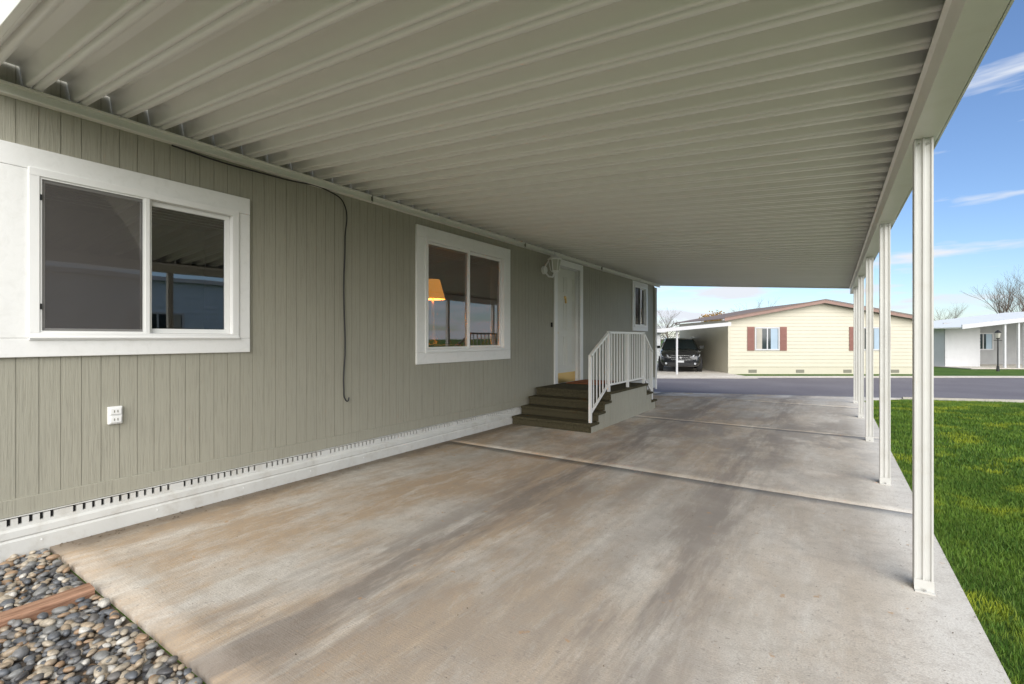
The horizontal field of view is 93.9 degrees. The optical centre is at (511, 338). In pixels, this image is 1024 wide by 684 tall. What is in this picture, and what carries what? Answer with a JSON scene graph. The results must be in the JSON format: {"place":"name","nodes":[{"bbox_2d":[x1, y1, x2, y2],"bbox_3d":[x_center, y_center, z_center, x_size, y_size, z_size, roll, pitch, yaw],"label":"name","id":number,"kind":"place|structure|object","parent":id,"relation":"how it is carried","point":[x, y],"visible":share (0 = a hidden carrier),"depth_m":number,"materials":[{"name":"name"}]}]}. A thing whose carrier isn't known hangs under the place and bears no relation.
{"place":"outdoors","nodes":[
{"label":"outdoors","id":0,"kind":"place"},
{"bbox_2d":[429,244,495,267],"bbox_3d":[-0.691,-1.137,6.563,0.050,0.155,1.638,0,0,34],"label":"living window blind","id":1,"kind":"object","parent":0,"point":[444,249],"visible":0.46,"depth_m":6.39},
{"bbox_2d":[50,392,1010,683],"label":"concrete driveway","id":2,"kind":"structure","parent":0,"point":[690,538],"depth_m":2.73,"materials":[{"name":"grey concrete"}]},
{"bbox_2d":[0,0,1013,595],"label":"carport","id":3,"kind":"object","parent":2,"relation":"on","point":[732,142],"visible":1,"depth_m":2.76,"materials":[{"name":"metal"}]},
{"bbox_2d":[171,145,348,401],"bbox_3d":[-2.096,-0.408,4.216,0.038,2.099,1.576,0,0,34],"label":"hanging cable","id":4,"kind":"object","parent":3,"relation":"hanging from","point":[344,240],"visible":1,"depth_m":4.83,"materials":[{"name":"black rubber"}]},
{"bbox_2d":[655,288,656,388],"bbox_3d":[3.980,0.000,13.244,0.057,2.800,0.060,0,0,34],"label":"downspout","id":5,"kind":"object","parent":3,"relation":"attached to","point":[656,337],"visible":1,"depth_m":13.22,"materials":[{"name":"white plastic"}]},
{"bbox_2d":[512,331,656,432],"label":"entry steps","id":6,"kind":"structure","parent":2,"relation":"on","point":[617,401],"depth_m":7.37,"materials":[{"name":"wood"}]},
{"bbox_2d":[566,379,613,384],"bbox_3d":[1.424,0.792,8.698,0.590,0.014,0.800,0,0,34],"label":"door mat","id":7,"kind":"object","parent":6,"relation":"on","point":[584,381],"depth_m":8.52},
{"bbox_2d":[50,340,1023,683],"bbox_3d":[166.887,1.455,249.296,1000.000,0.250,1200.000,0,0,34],"label":"lawn ground","id":8,"kind":"structure","parent":0,"point":[974,372],"depth_m":3.64,"materials":[{"name":"green plant"}]},
{"bbox_2d":[0,554,202,683],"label":"gravel bed soil","id":9,"kind":"structure","parent":8,"relation":"on","point":[89,680],"depth_m":2.01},
{"bbox_2d":[0,583,94,627],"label":"landscape timber","id":10,"kind":"object","parent":9,"relation":"on","point":[34,609],"visible":0.72,"depth_m":2.30,"materials":[{"name":"brown wood"}]},
{"bbox_2d":[0,548,202,683],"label":"river pebbles","id":11,"kind":"object","parent":9,"relation":"on","point":[22,642],"visible":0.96,"depth_m":2.06,"materials":[{"name":"grey stone"}]},
{"bbox_2d":[152,207,223,333],"bbox_3d":[-4.312,-0.350,4.151,3.415,2.400,4.500,0,0,34],"label":"room","id":12,"kind":"object","parent":8,"relation":"on","point":[187,276],"visible":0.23,"depth_m":6.71,"materials":[{"name":"glass"}]},
{"bbox_2d":[0,380,655,560],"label":"skirt base","id":13,"kind":"object","parent":8,"relation":"on","point":[21,541],"visible":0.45,"depth_m":3.72,"materials":[{"name":"plastic"}]},
{"bbox_2d":[0,377,654,531],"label":"vent strip","id":14,"kind":"object","parent":13,"relation":"on","point":[18,521],"visible":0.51,"depth_m":3.76,"materials":[{"name":"plastic"}]},
{"bbox_2d":[0,374,653,518],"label":"belly board","id":15,"kind":"object","parent":14,"relation":"on","point":[32,503],"visible":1,"depth_m":3.78,"materials":[{"name":"paint"}]},
{"bbox_2d":[429,246,489,345],"bbox_3d":[-1.893,-0.350,7.765,3.415,2.400,3.800,0,0,34],"label":"living room","id":16,"kind":"object","parent":8,"relation":"on","point":[449,274],"depth_m":9.44,"materials":[{"name":"glass"}]},
{"bbox_2d":[429,279,464,346],"bbox_3d":[-1.139,0.005,6.882,0.650,1.690,0.650,0,0,34],"label":"table lamp","id":17,"kind":"object","parent":16,"relation":"on","point":[435,290],"visible":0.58,"depth_m":6.78,"materials":[{"name":"orange fabric"}]},
{"bbox_2d":[490,260,497,344],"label":"curtains","id":18,"kind":"object","parent":16,"relation":"attached to","point":[494,306],"visible":0.06,"depth_m":7.27,"materials":[{"name":"beige fabric"}]},
{"bbox_2d":[657,321,679,344],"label":"distant trees","id":19,"kind":"object","parent":8,"relation":"on","point":[661,333],"visible":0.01,"depth_m":121.83,"materials":[{"name":"grey plant"}]},
{"bbox_2d":[657,308,679,337],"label":"bare tree","id":20,"kind":"object","parent":8,"relation":"on","point":[666,333],"visible":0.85,"depth_m":57.84,"materials":[{"name":"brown plant"}]},
{"bbox_2d":[657,322,754,377],"bbox_3d":[7.570,0.435,24.649,4.000,2.250,12.100,0,0,0],"label":"neighbor carport","id":21,"kind":"object","parent":8,"relation":"on","point":[679,371],"visible":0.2,"depth_m":20.43,"materials":[{"name":"metal"}]},
{"bbox_2d":[657,337,703,371],"bbox_3d":[8.340,0.734,23.866,2.200,1.618,4.661,0,0,18],"label":"parked car","id":22,"kind":"object","parent":21,"relation":"on","point":[689,354],"visible":0.98,"depth_m":22.05,"materials":[{"name":"black paint"}]},
{"bbox_2d":[699,310,724,321],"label":"autumn tree","id":23,"kind":"object","parent":8,"relation":"on","point":[717,313],"visible":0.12,"depth_m":45.91,"materials":[{"name":"orange plant"}]},
{"bbox_2d":[725,297,780,313],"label":"bare tree","id":24,"kind":"object","parent":8,"relation":"on","point":[759,304],"visible":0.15,"depth_m":52.24,"materials":[{"name":"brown plant"}]},
{"bbox_2d":[679,304,911,372],"bbox_3d":[13.685,0.070,24.286,8.254,3.220,6.226,0,0,0],"label":"siding","id":25,"kind":"object","parent":8,"relation":"on","point":[817,334],"visible":0.45,"depth_m":21.19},
{"bbox_2d":[673,299,911,323],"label":"roof","id":26,"kind":"structure","parent":25,"relation":"on","point":[743,314],"depth_m":20.90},
{"bbox_2d":[747,327,852,350],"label":"shutters","id":27,"kind":"object","parent":25,"relation":"attached to","point":[750,338],"visible":0.56,"depth_m":21.15,"materials":[{"name":"paint"}]},
{"bbox_2d":[755,327,878,349],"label":"windows","id":28,"kind":"structure","parent":25,"relation":"attached to","point":[767,338],"depth_m":21.17,"materials":[{"name":"white"}]},
{"bbox_2d":[728,366,911,373],"bbox_3d":[13.685,1.458,21.186,8.250,0.445,0.035,0,0,0],"label":"skirting","id":29,"kind":"object","parent":25,"relation":"attached to","point":[802,369],"visible":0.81,"depth_m":21.19,"materials":[{"name":"beige"}]},
{"bbox_2d":[934,302,965,320],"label":"bare tree","id":30,"kind":"object","parent":8,"relation":"on","point":[955,311],"visible":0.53,"depth_m":61.70,"materials":[{"name":"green plant"}]},
{"bbox_2d":[961,267,1023,313],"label":"bare tree","id":31,"kind":"object","parent":8,"relation":"on","point":[1008,302],"visible":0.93,"depth_m":44.47,"materials":[{"name":"brown plant"}]},
{"bbox_2d":[993,330,1001,370],"bbox_3d":[23.346,0.590,23.000,0.242,1.980,0.280,0,0,-26],"label":"yard lamp post","id":32,"kind":"object","parent":8,"relation":"on","point":[997,333],"visible":1,"depth_m":22.98,"materials":[{"name":"black metal"}]},
{"bbox_2d":[981,278,1023,322],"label":"bare tree","id":33,"kind":"object","parent":8,"relation":"on","point":[1019,298],"visible":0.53,"depth_m":52.44,"materials":[{"name":"brown plant"}]},
{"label":"end walls","id":34,"kind":"object","parent":8,"relation":"on","visible":0},
{"bbox_2d":[0,62,653,501],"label":"siding","id":35,"kind":"object","parent":34,"relation":"attached to","point":[286,380],"visible":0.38,"depth_m":4.27,"materials":[{"name":"paint"}]},
{"bbox_2d":[107,406,121,424],"bbox_3d":[-2.724,0.527,3.287,0.036,0.120,0.080,0,0,34],"label":"outdoor outlet","id":36,"kind":"object","parent":35,"relation":"attached to","point":[114,414],"visible":1,"depth_m":3.27,"materials":[{"name":"white plastic"}]},
{"bbox_2d":[0,140,249,357],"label":"window trim","id":37,"kind":"structure","parent":35,"relation":"attached to","point":[17,161],"depth_m":3.05,"materials":[{"name":"paint"}]},
{"bbox_2d":[28,166,239,339],"bbox_3d":[-2.634,-0.520,3.460,0.112,1.062,1.246,0,0,34],"label":"window","id":38,"kind":"structure","parent":35,"relation":"attached to","point":[230,218],"depth_m":3.44,"materials":[{"name":"grey glass"}]},
{"bbox_2d":[39,177,144,332],"bbox_3d":[-2.776,-0.520,3.198,0.014,0.968,0.554,0,0,34],"label":"window screen","id":39,"kind":"object","parent":38,"relation":"attached to","point":[92,259],"depth_m":3.17,"materials":[{"name":"grey fabric"}]},
{"bbox_2d":[28,166,239,339],"bbox_3d":[-2.634,-0.520,3.460,0.112,1.062,1.246,0,0,34],"label":"window frame","id":40,"kind":"structure","parent":38,"relation":"in","point":[230,217],"depth_m":3.44,"materials":[{"name":"white plastic"}]},
{"bbox_2d":[152,207,223,229],"bbox_3d":[-2.727,-0.968,3.522,0.050,0.133,1.178,0,0,34],"label":"window blind","id":41,"kind":"object","parent":38,"relation":"attached to","point":[186,217],"depth_m":3.77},
{"bbox_2d":[415,224,509,364],"bbox_3d":[-0.597,-0.522,6.501,0.056,1.665,1.980,0,0,34],"label":"living window trim","id":42,"kind":"structure","parent":35,"relation":"attached to","point":[421,232],"depth_m":5.97,"materials":[{"name":"white wood"}]},
{"bbox_2d":[425,236,506,352],"bbox_3d":[-0.598,-0.525,6.502,0.112,1.412,1.706,0,0,34],"label":"window","id":43,"kind":"structure","parent":35,"relation":"attached to","point":[501,260],"depth_m":6.48,"materials":[{"name":"grey glass"}]},
{"bbox_2d":[425,236,506,352],"bbox_3d":[-0.598,-0.525,6.502,0.112,1.412,1.706,0,0,34],"label":"living window frame","id":44,"kind":"structure","parent":43,"relation":"in","point":[468,251],"depth_m":6.48,"materials":[{"name":"white plastic"}]},
{"bbox_2d":[541,252,561,277],"bbox_3d":[0.668,-1.234,8.097,0.341,0.424,0.247,0,0,34],"label":"wall lantern","id":45,"kind":"object","parent":35,"relation":"attached to","point":[554,261],"depth_m":8.03,"materials":[{"name":"white plastic"}]},
{"bbox_2d":[554,260,582,383],"bbox_3d":[1.018,-0.278,8.999,0.160,2.315,1.150,0,0,34],"label":"front door","id":46,"kind":"structure","parent":35,"relation":"attached to","point":[577,269],"depth_m":9.35,"materials":[{"name":"paint"},{"name":"brass"}]},
{"bbox_2d":[558,268,574,383],"bbox_3d":[0.981,-0.233,9.018,0.057,2.145,0.900,0,0,34],"label":"door leaf","id":47,"kind":"object","parent":46,"relation":"attached to","point":[566,328],"visible":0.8,"depth_m":9.04,"materials":[{"name":"white wood"}]},
{"bbox_2d":[558,296,574,382],"bbox_3d":[1.016,0.012,8.995,0.050,1.627,0.840,0,0,34],"label":"door hardware","id":48,"kind":"object","parent":47,"relation":"attached to","point":[566,377],"depth_m":9.02,"materials":[{"name":"gold metal"}]},
{"bbox_2d":[632,280,647,330],"bbox_3d":[3.278,-0.812,12.288,0.056,1.245,1.150,0,0,34],"label":"window trim","id":49,"kind":"structure","parent":35,"relation":"attached to","point":[639,328],"depth_m":12.01,"materials":[{"name":"paint"}]},
{"bbox_2d":[634,284,646,326],"bbox_3d":[3.276,-0.815,12.290,0.112,1.052,0.956,0,0,34],"label":"window","id":50,"kind":"structure","parent":35,"relation":"attached to","point":[644,290],"depth_m":12.63,"materials":[{"name":"white plastic"}]},
{"bbox_2d":[635,287,639,324],"bbox_3d":[3.175,-0.815,12.087,0.014,0.958,0.409,0,0,34],"label":"window screen","id":51,"kind":"object","parent":50,"relation":"attached to","point":[637,305],"depth_m":12.08,"materials":[{"name":"black fabric"}]},
{"bbox_2d":[634,284,646,326],"bbox_3d":[3.276,-0.815,12.290,0.112,1.052,0.956,0,0,34],"label":"far window frame","id":52,"kind":"structure","parent":50,"relation":"in","point":[644,289],"depth_m":12.62,"materials":[{"name":"white plastic"}]},
{"bbox_2d":[641,290,642,323],"bbox_3d":[1.668,-0.350,13.084,3.415,2.400,2.600,0,0,34],"label":"room","id":53,"kind":"object","parent":50,"relation":"in","point":[641,307],"depth_m":13.35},
{"bbox_2d":[653,287,654,376],"bbox_3d":[3.922,-0.175,13.272,0.072,2.490,0.102,0,0,34],"label":"corner board","id":54,"kind":"object","parent":34,"relation":"attached to","point":[654,331],"visible":0.54,"depth_m":13.23,"materials":[{"name":"paint"}]},
{"bbox_2d":[657,332,660,360],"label":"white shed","id":55,"kind":"structure","parent":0,"point":[658,342],"depth_m":32.79,"materials":[{"name":"white"}]},
{"bbox_2d":[654,378,1023,399],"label":"street","id":56,"kind":"structure","parent":0,"point":[992,388],"depth_m":15.48,"materials":[{"name":"grey asphalt"}]},
{"bbox_2d":[654,376,1023,402],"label":"street kerb","id":57,"kind":"structure","parent":56,"relation":"on","point":[979,400],"depth_m":18.93,"materials":[{"name":"concrete"}]},
{"bbox_2d":[654,0,1023,338],"label":"sky","id":58,"kind":"structure","parent":0,"point":[979,154],"materials":[{"name":"blue"}]},
{"bbox_2d":[864,399,1023,683],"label":"lawn grass","id":59,"kind":"structure","parent":0,"point":[978,408],"depth_m":4.05,"materials":[{"name":"green plant"}]},
{"bbox_2d":[934,312,1023,368],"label":"white house with patio","id":60,"kind":"structure","parent":0,"point":[966,343],"depth_m":26.10,"materials":[{"name":"white paint"}]}
]}

